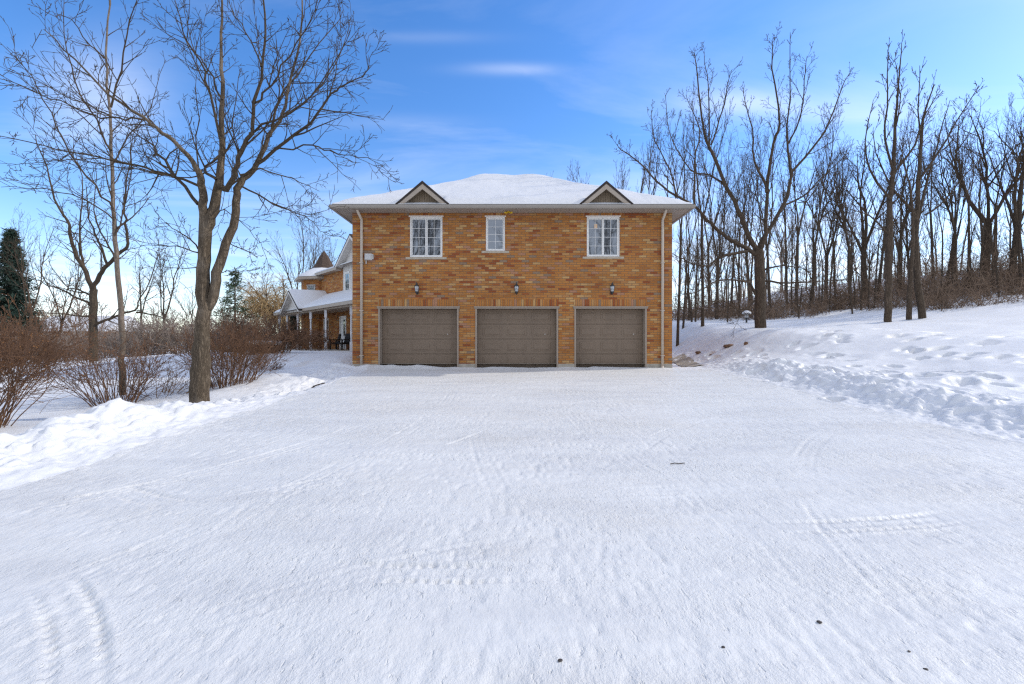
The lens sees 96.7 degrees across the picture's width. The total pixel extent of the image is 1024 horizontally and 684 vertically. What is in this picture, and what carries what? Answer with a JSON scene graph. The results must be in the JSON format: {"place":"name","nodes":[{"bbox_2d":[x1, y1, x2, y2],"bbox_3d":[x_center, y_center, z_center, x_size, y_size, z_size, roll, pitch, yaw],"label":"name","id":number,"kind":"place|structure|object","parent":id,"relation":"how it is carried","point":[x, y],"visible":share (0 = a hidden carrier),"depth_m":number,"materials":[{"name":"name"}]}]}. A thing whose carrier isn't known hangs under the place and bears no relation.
{"place":"outdoors","nodes":[
{"label":"outdoors","id":0,"kind":"place"},
{"bbox_2d":[0,365,1023,683],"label":"driveway","id":1,"kind":"structure","parent":0,"point":[418,525],"depth_m":3.14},
{"bbox_2d":[0,272,1023,490],"bbox_3d":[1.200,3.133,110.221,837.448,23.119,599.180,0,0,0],"label":"ground","id":2,"kind":"structure","parent":0,"point":[960,368],"depth_m":11.08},
{"bbox_2d":[0,227,46,336],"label":"spruce tree","id":3,"kind":"object","parent":2,"relation":"on","point":[5,285],"visible":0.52,"depth_m":39.70,"materials":[{"name":"green plant"}]},
{"bbox_2d":[0,314,52,373],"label":"rust shrub","id":4,"kind":"object","parent":2,"relation":"on","point":[1,355],"visible":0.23,"depth_m":14.52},
{"bbox_2d":[0,207,65,340],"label":"bare tree","id":5,"kind":"object","parent":2,"relation":"on","point":[24,281],"visible":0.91,"depth_m":36.08,"materials":[{"name":"brown plant"}]},
{"bbox_2d":[0,311,81,363],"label":"rust shrub","id":6,"kind":"object","parent":2,"relation":"on","point":[32,321],"visible":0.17,"depth_m":17.73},
{"bbox_2d":[24,238,93,336],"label":"bare tree","id":7,"kind":"object","parent":2,"relation":"on","point":[55,302],"visible":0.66,"depth_m":43.98,"materials":[{"name":"brown plant"}]},
{"bbox_2d":[0,277,137,427],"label":"dense shrub","id":8,"kind":"object","parent":2,"relation":"on","point":[13,377],"visible":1,"depth_m":7.65,"materials":[{"name":"brown plant"}]},
{"bbox_2d":[0,0,183,395],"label":"bare tree","id":9,"kind":"object","parent":2,"relation":"on","point":[121,326],"visible":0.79,"depth_m":11.08,"materials":[{"name":"brown plant"}]},
{"bbox_2d":[22,126,167,361],"bbox_3d":[-16.142,-3.650,17.021,5.901,9.488,2.878,0,0,10],"label":"bare tree","id":10,"kind":"object","parent":2,"relation":"on","point":[92,303],"visible":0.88,"depth_m":17.00,"materials":[{"name":"brown plant"}]},
{"bbox_2d":[44,316,148,342],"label":"distant house","id":11,"kind":"structure","parent":2,"relation":"on","point":[107,322],"depth_m":63.71,"materials":[{"name":"orange brick"}]},
{"bbox_2d":[10,321,190,412],"bbox_3d":[-9.053,0.520,10.461,2.974,2.067,3.419,0,0,41],"label":"dense shrub","id":12,"kind":"object","parent":2,"relation":"on","point":[141,376],"visible":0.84,"depth_m":10.31,"materials":[{"name":"brown plant"}]},
{"bbox_2d":[49,323,155,359],"bbox_3d":[-22.451,0.136,24.945,4.762,2.439,5.050,0,0,39],"label":"hedge shrub","id":13,"kind":"object","parent":2,"relation":"on","point":[109,345],"visible":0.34,"depth_m":24.77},
{"bbox_2d":[84,309,192,356],"bbox_3d":[-19.083,-0.389,24.074,5.101,2.890,4.810,0,0,0],"label":"hedge shrub","id":14,"kind":"object","parent":2,"relation":"on","point":[132,324],"visible":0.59,"depth_m":23.82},
{"bbox_2d":[128,252,164,335],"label":"bare tree","id":15,"kind":"object","parent":2,"relation":"on","point":[141,292],"visible":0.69,"depth_m":46.37,"materials":[{"name":"brown plant"}]},
{"bbox_2d":[98,307,224,354],"bbox_3d":[-19.617,-0.389,26.024,5.027,2.989,5.330,0,0,8],"label":"hedge shrub","id":16,"kind":"object","parent":2,"relation":"on","point":[156,331],"visible":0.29,"depth_m":25.08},
{"bbox_2d":[131,221,193,353],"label":"bare tree","id":17,"kind":"object","parent":2,"relation":"on","point":[161,276],"visible":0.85,"depth_m":34.23,"materials":[{"name":"brown plant"}]},
{"bbox_2d":[103,359,229,399],"bbox_3d":[-8.499,0.950,11.278,2.153,1.086,2.088,0,0,15],"label":"shrub","id":18,"kind":"object","parent":2,"relation":"on","point":[172,379],"visible":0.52,"depth_m":11.43,"materials":[{"name":"brown plant"}]},
{"bbox_2d":[127,312,234,353],"bbox_3d":[-17.873,-0.392,25.060,4.762,2.631,5.050,0,0,45],"label":"hedge shrub","id":19,"kind":"object","parent":2,"relation":"on","point":[165,336],"visible":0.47,"depth_m":24.30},
{"bbox_2d":[170,287,196,326],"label":"bare tree","id":20,"kind":"object","parent":2,"relation":"on","point":[192,310],"visible":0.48,"depth_m":47.91,"materials":[{"name":"brown plant"}]},
{"bbox_2d":[0,0,403,402],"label":"bare tree","id":21,"kind":"object","parent":2,"relation":"on","point":[207,291],"visible":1,"depth_m":8.90,"materials":[{"name":"brown plant"}]},
{"bbox_2d":[143,307,306,388],"bbox_3d":[-7.386,0.154,12.332,3.484,2.277,3.738,0,0,0],"label":"dense shrub","id":22,"kind":"object","parent":2,"relation":"on","point":[238,362],"visible":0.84,"depth_m":11.95,"materials":[{"name":"brown plant"}]},
{"bbox_2d":[184,310,267,348],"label":"hedge shrub","id":23,"kind":"object","parent":2,"relation":"on","point":[234,325],"visible":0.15,"depth_m":28.33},
{"bbox_2d":[211,267,261,348],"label":"pine tree","id":24,"kind":"object","parent":2,"relation":"on","point":[227,299],"visible":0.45,"depth_m":33.82,"materials":[{"name":"green plant"}]},
{"bbox_2d":[210,305,291,353],"bbox_3d":[-10.944,-0.420,18.941,3.166,2.193,3.237,0,0,40],"label":"rust shrub","id":25,"kind":"object","parent":2,"relation":"on","point":[238,327],"visible":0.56,"depth_m":18.68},
{"bbox_2d":[223,261,300,347],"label":"willow tree","id":26,"kind":"object","parent":2,"relation":"on","point":[254,304],"visible":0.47,"depth_m":49.64,"materials":[{"name":"brown plant"}]},
{"bbox_2d":[241,350,286,372],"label":"shrub","id":27,"kind":"object","parent":2,"relation":"on","point":[275,367],"visible":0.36,"depth_m":14.41,"materials":[{"name":"brown plant"}]},
{"bbox_2d":[257,262,290,328],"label":"bare tree","id":28,"kind":"object","parent":2,"relation":"on","point":[268,286],"visible":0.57,"depth_m":50.14,"materials":[{"name":"brown plant"}]},
{"bbox_2d":[244,312,318,353],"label":"rust shrub","id":29,"kind":"object","parent":2,"relation":"on","point":[289,334],"visible":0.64,"depth_m":20.93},
{"bbox_2d":[267,215,327,319],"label":"bare tree","id":30,"kind":"object","parent":2,"relation":"on","point":[298,273],"visible":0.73,"depth_m":41.69,"materials":[{"name":"brown plant"}]},
{"bbox_2d":[287,197,331,273],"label":"bare tree","id":31,"kind":"object","parent":2,"relation":"on","point":[305,246],"visible":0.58,"depth_m":46.18,"materials":[{"name":"brown plant"}]},
{"bbox_2d":[299,329,340,350],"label":"hydrangea","id":32,"kind":"object","parent":2,"relation":"on","point":[320,339],"visible":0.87,"depth_m":26.13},
{"bbox_2d":[273,174,695,367],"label":"brick house","id":33,"kind":"structure","parent":2,"relation":"on","point":[466,254],"depth_m":16.25,"materials":[{"name":"brick"}]},
{"bbox_2d":[339,316,345,348],"bbox_3d":[-11.143,-0.620,30.110,0.130,2.200,1.100,0,0,-42],"label":"front door","id":34,"kind":"structure","parent":33,"relation":"in","point":[342,319],"depth_m":30.23,"materials":[{"name":"white paint"}]},
{"bbox_2d":[377,306,459,366],"bbox_3d":[-3.339,-0.010,16.413,2.967,2.521,0.415,0,0,0],"label":"garage door","id":35,"kind":"structure","parent":33,"relation":"in","point":[406,334],"depth_m":16.54,"materials":[{"name":"paint"}]},
{"bbox_2d":[405,216,446,258],"bbox_3d":[-3.067,-3.732,16.305,1.470,1.562,0.150,0,0,0],"label":"window","id":36,"kind":"structure","parent":33,"relation":"in","point":[425,231],"depth_m":16.34,"materials":[{"name":"glass"}]},
{"bbox_2d":[482,216,508,252],"bbox_3d":[-0.594,-3.844,16.305,0.987,1.339,0.150,0,0,0],"label":"window","id":37,"kind":"structure","parent":33,"relation":"in","point":[495,225],"depth_m":16.34,"materials":[{"name":"glass"}]},
{"bbox_2d":[474,306,559,367],"bbox_3d":[0.170,-0.010,16.413,3.056,2.521,0.415,0,0,0],"label":"garage door","id":38,"kind":"structure","parent":33,"relation":"in","point":[503,334],"depth_m":16.54,"materials":[{"name":"paint"}]},
{"bbox_2d":[583,216,623,258],"bbox_3d":[3.259,-3.741,16.305,1.479,1.545,0.150,0,0,0],"label":"window","id":39,"kind":"structure","parent":33,"relation":"in","point":[603,232],"depth_m":16.34,"materials":[{"name":"glass"}]},
{"bbox_2d":[573,306,647,367],"bbox_3d":[3.518,-0.010,16.413,2.681,2.521,0.415,0,0,0],"label":"garage door","id":40,"kind":"structure","parent":33,"relation":"in","point":[602,334],"depth_m":16.54,"materials":[{"name":"paint"}]},
{"bbox_2d":[32,182,1023,348],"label":"distant woods","id":41,"kind":"object","parent":2,"relation":"on","point":[713,265],"visible":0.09,"depth_m":67.46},
{"bbox_2d":[612,145,629,189],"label":"bare tree","id":42,"kind":"object","parent":2,"relation":"on","point":[622,181],"visible":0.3,"depth_m":40.65,"materials":[{"name":"brown plant"}]},
{"bbox_2d":[635,132,658,192],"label":"bare tree","id":43,"kind":"object","parent":2,"relation":"on","point":[643,181],"visible":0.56,"depth_m":37.45,"materials":[{"name":"brown plant"}]},
{"bbox_2d":[644,108,665,194],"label":"bare tree","id":44,"kind":"object","parent":2,"relation":"on","point":[655,184],"visible":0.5,"depth_m":38.92,"materials":[{"name":"brown plant"}]},
{"bbox_2d":[661,109,689,345],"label":"bare tree","id":45,"kind":"object","parent":2,"relation":"on","point":[679,283],"visible":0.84,"depth_m":24.31,"materials":[{"name":"brown plant"}]},
{"bbox_2d":[660,110,694,235],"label":"bare tree","id":46,"kind":"object","parent":2,"relation":"on","point":[682,160],"visible":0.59,"depth_m":35.65,"materials":[{"name":"brown plant"}]},
{"bbox_2d":[679,168,693,320],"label":"bare tree","id":47,"kind":"object","parent":2,"relation":"on","point":[689,241],"visible":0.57,"depth_m":31.12,"materials":[{"name":"brown plant"}]},
{"bbox_2d":[674,223,710,308],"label":"bare tree","id":48,"kind":"object","parent":2,"relation":"on","point":[695,250],"visible":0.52,"depth_m":51.95,"materials":[{"name":"brown plant"}]},
{"bbox_2d":[687,164,701,321],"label":"bare tree","id":49,"kind":"object","parent":2,"relation":"on","point":[697,247],"visible":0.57,"depth_m":28.97,"materials":[{"name":"brown plant"}]},
{"bbox_2d":[680,159,710,328],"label":"bare tree","id":50,"kind":"object","parent":2,"relation":"on","point":[683,322],"visible":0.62,"depth_m":27.08,"materials":[{"name":"brown plant"}]},
{"bbox_2d":[686,228,718,307],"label":"bare tree","id":51,"kind":"object","parent":2,"relation":"on","point":[700,266],"visible":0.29,"depth_m":54.08,"materials":[{"name":"brown plant"}]},
{"bbox_2d":[681,83,735,326],"bbox_3d":[10.670,-7.712,24.536,2.717,14.216,1.127,0,0,39],"label":"bare tree","id":52,"kind":"object","parent":2,"relation":"on","point":[702,274],"visible":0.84,"depth_m":24.81,"materials":[{"name":"brown plant"}]},
{"bbox_2d":[695,168,732,306],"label":"bare tree","id":53,"kind":"object","parent":2,"relation":"on","point":[709,243],"visible":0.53,"depth_m":40.00,"materials":[{"name":"brown plant"}]},
{"bbox_2d":[708,195,730,298],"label":"bare tree","id":54,"kind":"object","parent":2,"relation":"on","point":[717,245],"visible":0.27,"depth_m":51.28,"materials":[{"name":"brown plant"}]},
{"bbox_2d":[695,119,753,318],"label":"bare tree","id":55,"kind":"object","parent":2,"relation":"on","point":[717,255],"visible":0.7,"depth_m":30.71,"materials":[{"name":"brown plant"}]},
{"bbox_2d":[708,196,740,303],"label":"bare tree","id":56,"kind":"object","parent":2,"relation":"on","point":[728,244],"visible":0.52,"depth_m":44.30,"materials":[{"name":"brown plant"}]},
{"bbox_2d":[606,22,860,336],"bbox_3d":[10.843,-7.835,21.048,14.280,15.271,5.545,0,0,-11],"label":"bare tree","id":57,"kind":"object","parent":2,"relation":"on","point":[760,281],"visible":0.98,"depth_m":20.79,"materials":[{"name":"brown plant"}]},
{"bbox_2d":[726,149,756,303],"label":"bare tree","id":58,"kind":"object","parent":2,"relation":"on","point":[733,261],"visible":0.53,"depth_m":35.48,"materials":[{"name":"brown plant"}]},
{"bbox_2d":[733,144,757,315],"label":"bare tree","id":59,"kind":"object","parent":2,"relation":"on","point":[739,255],"visible":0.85,"depth_m":31.16,"materials":[{"name":"brown plant"}]},
{"bbox_2d":[727,127,772,310],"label":"bare tree","id":60,"kind":"object","parent":2,"relation":"on","point":[746,254],"visible":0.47,"depth_m":38.10,"materials":[{"name":"brown plant"}]},
{"bbox_2d":[734,102,789,316],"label":"bare tree","id":61,"kind":"object","parent":2,"relation":"on","point":[767,249],"visible":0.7,"depth_m":30.94,"materials":[{"name":"brown plant"}]},
{"bbox_2d":[775,149,791,307],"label":"bare tree","id":62,"kind":"object","parent":2,"relation":"on","point":[786,252],"visible":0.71,"depth_m":35.98,"materials":[{"name":"brown plant"}]},
{"bbox_2d":[788,206,802,318],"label":"bare tree","id":63,"kind":"object","parent":2,"relation":"on","point":[795,259],"visible":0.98,"depth_m":27.80,"materials":[{"name":"brown plant"}]},
{"bbox_2d":[782,118,828,308],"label":"bare tree","id":64,"kind":"object","parent":2,"relation":"on","point":[798,225],"visible":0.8,"depth_m":33.19,"materials":[{"name":"brown plant"}]},
{"bbox_2d":[794,195,824,288],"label":"bare tree","id":65,"kind":"object","parent":2,"relation":"on","point":[804,229],"visible":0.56,"depth_m":52.59,"materials":[{"name":"brown plant"}]},
{"bbox_2d":[808,154,821,290],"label":"bare tree","id":66,"kind":"object","parent":2,"relation":"on","point":[814,215],"visible":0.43,"depth_m":40.55,"materials":[{"name":"brown plant"}]},
{"bbox_2d":[786,133,857,301],"bbox_3d":[24.982,-9.366,35.958,4.194,13.166,5.135,0,0,-32],"label":"bare tree","id":67,"kind":"object","parent":2,"relation":"on","point":[829,249],"visible":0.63,"depth_m":35.82,"materials":[{"name":"brown plant"}]},
{"bbox_2d":[813,216,832,311],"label":"bare tree","id":68,"kind":"object","parent":2,"relation":"on","point":[821,255],"visible":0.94,"depth_m":29.45,"materials":[{"name":"brown plant"}]},
{"bbox_2d":[799,90,853,308],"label":"bare tree","id":69,"kind":"object","parent":2,"relation":"on","point":[820,214],"visible":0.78,"depth_m":32.85,"materials":[{"name":"brown plant"}]},
{"bbox_2d":[815,147,842,308],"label":"bare tree","id":70,"kind":"object","parent":2,"relation":"on","point":[832,237],"visible":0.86,"depth_m":29.77,"materials":[{"name":"brown plant"}]},
{"bbox_2d":[825,183,848,311],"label":"bare tree","id":71,"kind":"object","parent":2,"relation":"on","point":[832,264],"visible":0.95,"depth_m":28.87,"materials":[{"name":"brown plant"}]},
{"bbox_2d":[813,134,868,289],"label":"bare tree","id":72,"kind":"object","parent":2,"relation":"on","point":[846,211],"visible":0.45,"depth_m":36.09,"materials":[{"name":"brown plant"}]},
{"bbox_2d":[837,180,855,313],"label":"bare tree","id":73,"kind":"object","parent":2,"relation":"on","point":[844,225],"visible":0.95,"depth_m":27.04,"materials":[{"name":"brown plant"}]},
{"bbox_2d":[672,228,1023,320],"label":"undergrowth","id":74,"kind":"object","parent":2,"relation":"on","point":[933,296],"visible":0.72,"depth_m":28.64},
{"bbox_2d":[840,213,856,308],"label":"bare tree","id":75,"kind":"object","parent":2,"relation":"on","point":[850,256],"visible":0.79,"depth_m":28.88,"materials":[{"name":"brown plant"}]},
{"bbox_2d":[839,202,867,266],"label":"bare tree","id":76,"kind":"object","parent":2,"relation":"on","point":[855,234],"visible":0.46,"depth_m":58.45,"materials":[{"name":"brown plant"}]},
{"bbox_2d":[844,213,883,279],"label":"bare tree","id":77,"kind":"object","parent":2,"relation":"on","point":[870,241],"visible":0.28,"depth_m":61.35,"materials":[{"name":"brown plant"}]},
{"bbox_2d":[858,220,876,308],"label":"bare tree","id":78,"kind":"object","parent":2,"relation":"on","point":[873,240],"visible":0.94,"depth_m":27.78,"materials":[{"name":"brown plant"}]},
{"bbox_2d":[817,133,923,300],"bbox_3d":[25.983,-9.162,33.367,5.436,12.923,8.718,1,1,-21],"label":"bare tree","id":79,"kind":"object","parent":2,"relation":"on","point":[867,238],"visible":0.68,"depth_m":32.99,"materials":[{"name":"brown plant"}]},
{"bbox_2d":[873,181,896,308],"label":"bare tree","id":80,"kind":"object","parent":2,"relation":"on","point":[876,277],"visible":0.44,"depth_m":27.78,"materials":[{"name":"brown plant"}]},
{"bbox_2d":[869,177,914,273],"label":"bare tree","id":81,"kind":"object","parent":2,"relation":"on","point":[885,222],"visible":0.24,"depth_m":53.78,"materials":[{"name":"brown plant"}]},
{"bbox_2d":[849,30,943,321],"bbox_3d":[16.754,-7.315,20.169,6.342,13.245,1.747,0,0,-15],"label":"bare tree","id":82,"kind":"object","parent":2,"relation":"on","point":[888,230],"visible":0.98,"depth_m":20.08,"materials":[{"name":"brown plant"}]},
{"bbox_2d":[876,108,916,302],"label":"bare tree","id":83,"kind":"object","parent":2,"relation":"on","point":[882,254],"visible":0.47,"depth_m":30.74,"materials":[{"name":"brown plant"}]},
{"bbox_2d":[870,162,937,278],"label":"bare tree","id":84,"kind":"object","parent":2,"relation":"on","point":[906,243],"visible":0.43,"depth_m":34.07,"materials":[{"name":"brown plant"}]},
{"bbox_2d":[879,100,949,290],"bbox_3d":[28.499,-9.989,32.662,4.510,13.678,3.573,0,0,-10],"label":"bare tree","id":85,"kind":"object","parent":2,"relation":"on","point":[908,211],"visible":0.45,"depth_m":32.69,"materials":[{"name":"brown plant"}]},
{"bbox_2d":[911,104,942,286],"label":"bare tree","id":86,"kind":"object","parent":2,"relation":"on","point":[931,235],"visible":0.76,"depth_m":31.14,"materials":[{"name":"brown plant"}]},
{"bbox_2d":[864,56,992,319],"bbox_3d":[18.934,-6.658,20.608,7.432,11.920,2.194,0,0,-6],"label":"bare tree","id":87,"kind":"object","parent":2,"relation":"on","point":[914,270],"visible":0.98,"depth_m":20.54,"materials":[{"name":"brown plant"}]},
{"bbox_2d":[921,193,946,267],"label":"bare tree","id":88,"kind":"object","parent":2,"relation":"on","point":[937,223],"visible":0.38,"depth_m":48.29,"materials":[{"name":"brown plant"}]},
{"bbox_2d":[929,170,948,292],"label":"bare tree","id":89,"kind":"object","parent":2,"relation":"on","point":[941,265],"visible":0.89,"depth_m":26.65,"materials":[{"name":"brown plant"}]},
{"bbox_2d":[915,114,977,279],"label":"bare tree","id":90,"kind":"object","parent":2,"relation":"on","point":[951,215],"visible":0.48,"depth_m":33.16,"materials":[{"name":"brown plant"}]},
{"bbox_2d":[930,112,982,286],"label":"bare tree","id":91,"kind":"object","parent":2,"relation":"on","point":[955,212],"visible":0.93,"depth_m":28.51,"materials":[{"name":"brown plant"}]},
{"bbox_2d":[929,143,983,255],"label":"bare tree","id":92,"kind":"object","parent":2,"relation":"on","point":[961,213],"visible":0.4,"depth_m":34.40,"materials":[{"name":"brown plant"}]},
{"bbox_2d":[946,117,982,282],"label":"bare tree","id":93,"kind":"object","parent":2,"relation":"on","point":[969,218],"visible":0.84,"depth_m":28.02,"materials":[{"name":"brown plant"}]},
{"bbox_2d":[964,212,977,284],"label":"bare tree","id":94,"kind":"object","parent":2,"relation":"on","point":[975,226],"visible":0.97,"depth_m":26.76,"materials":[{"name":"brown plant"}]},
{"bbox_2d":[925,93,1022,275],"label":"bare tree","id":95,"kind":"object","parent":2,"relation":"on","point":[989,224],"visible":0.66,"depth_m":30.68,"materials":[{"name":"brown plant"}]},
{"bbox_2d":[971,136,988,238],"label":"bare tree","id":96,"kind":"object","parent":2,"relation":"on","point":[975,149],"visible":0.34,"depth_m":40.16,"materials":[{"name":"brown plant"}]},
{"bbox_2d":[974,158,992,278],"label":"bare tree","id":97,"kind":"object","parent":2,"relation":"on","point":[985,194],"visible":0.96,"depth_m":26.63,"materials":[{"name":"brown plant"}]},
{"bbox_2d":[957,94,1014,267],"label":"bare tree","id":98,"kind":"object","parent":2,"relation":"on","point":[996,221],"visible":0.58,"depth_m":30.17,"materials":[{"name":"brown plant"}]},
{"bbox_2d":[967,167,1004,287],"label":"bare tree","id":99,"kind":"object","parent":2,"relation":"on","point":[991,244],"visible":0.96,"depth_m":26.04,"materials":[{"name":"brown plant"}]},
{"bbox_2d":[977,216,1006,297],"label":"bare tree","id":100,"kind":"object","parent":2,"relation":"on","point":[997,274],"visible":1,"depth_m":24.07,"materials":[{"name":"brown plant"}]},
{"bbox_2d":[969,75,1023,285],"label":"bare tree","id":101,"kind":"object","parent":2,"relation":"on","point":[1013,216],"visible":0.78,"depth_m":27.72,"materials":[{"name":"brown plant"}]},
{"bbox_2d":[981,117,1023,192],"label":"bare tree","id":102,"kind":"object","parent":2,"relation":"on","point":[1003,142],"visible":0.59,"depth_m":30.39,"materials":[{"name":"brown plant"}]},
{"bbox_2d":[988,132,1018,255],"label":"bare tree","id":103,"kind":"object","parent":2,"relation":"on","point":[1010,222],"visible":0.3,"depth_m":40.33,"materials":[{"name":"brown plant"}]},
{"bbox_2d":[997,161,1023,274],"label":"bare tree","id":104,"kind":"object","parent":2,"relation":"on","point":[1022,258],"visible":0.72,"depth_m":26.51,"materials":[{"name":"brown plant"}]},
{"bbox_2d":[1004,92,1023,286],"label":"bare tree","id":105,"kind":"object","parent":2,"relation":"on","point":[1020,222],"visible":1,"depth_m":25.83,"materials":[{"name":"brown plant"}]},
{"bbox_2d":[0,0,1023,331],"label":"sky","id":106,"kind":"structure","parent":0,"point":[472,87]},
{"bbox_2d":[672,354,701,366],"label":"path","id":107,"kind":"structure","parent":0,"point":[684,360],"depth_m":19.45,"materials":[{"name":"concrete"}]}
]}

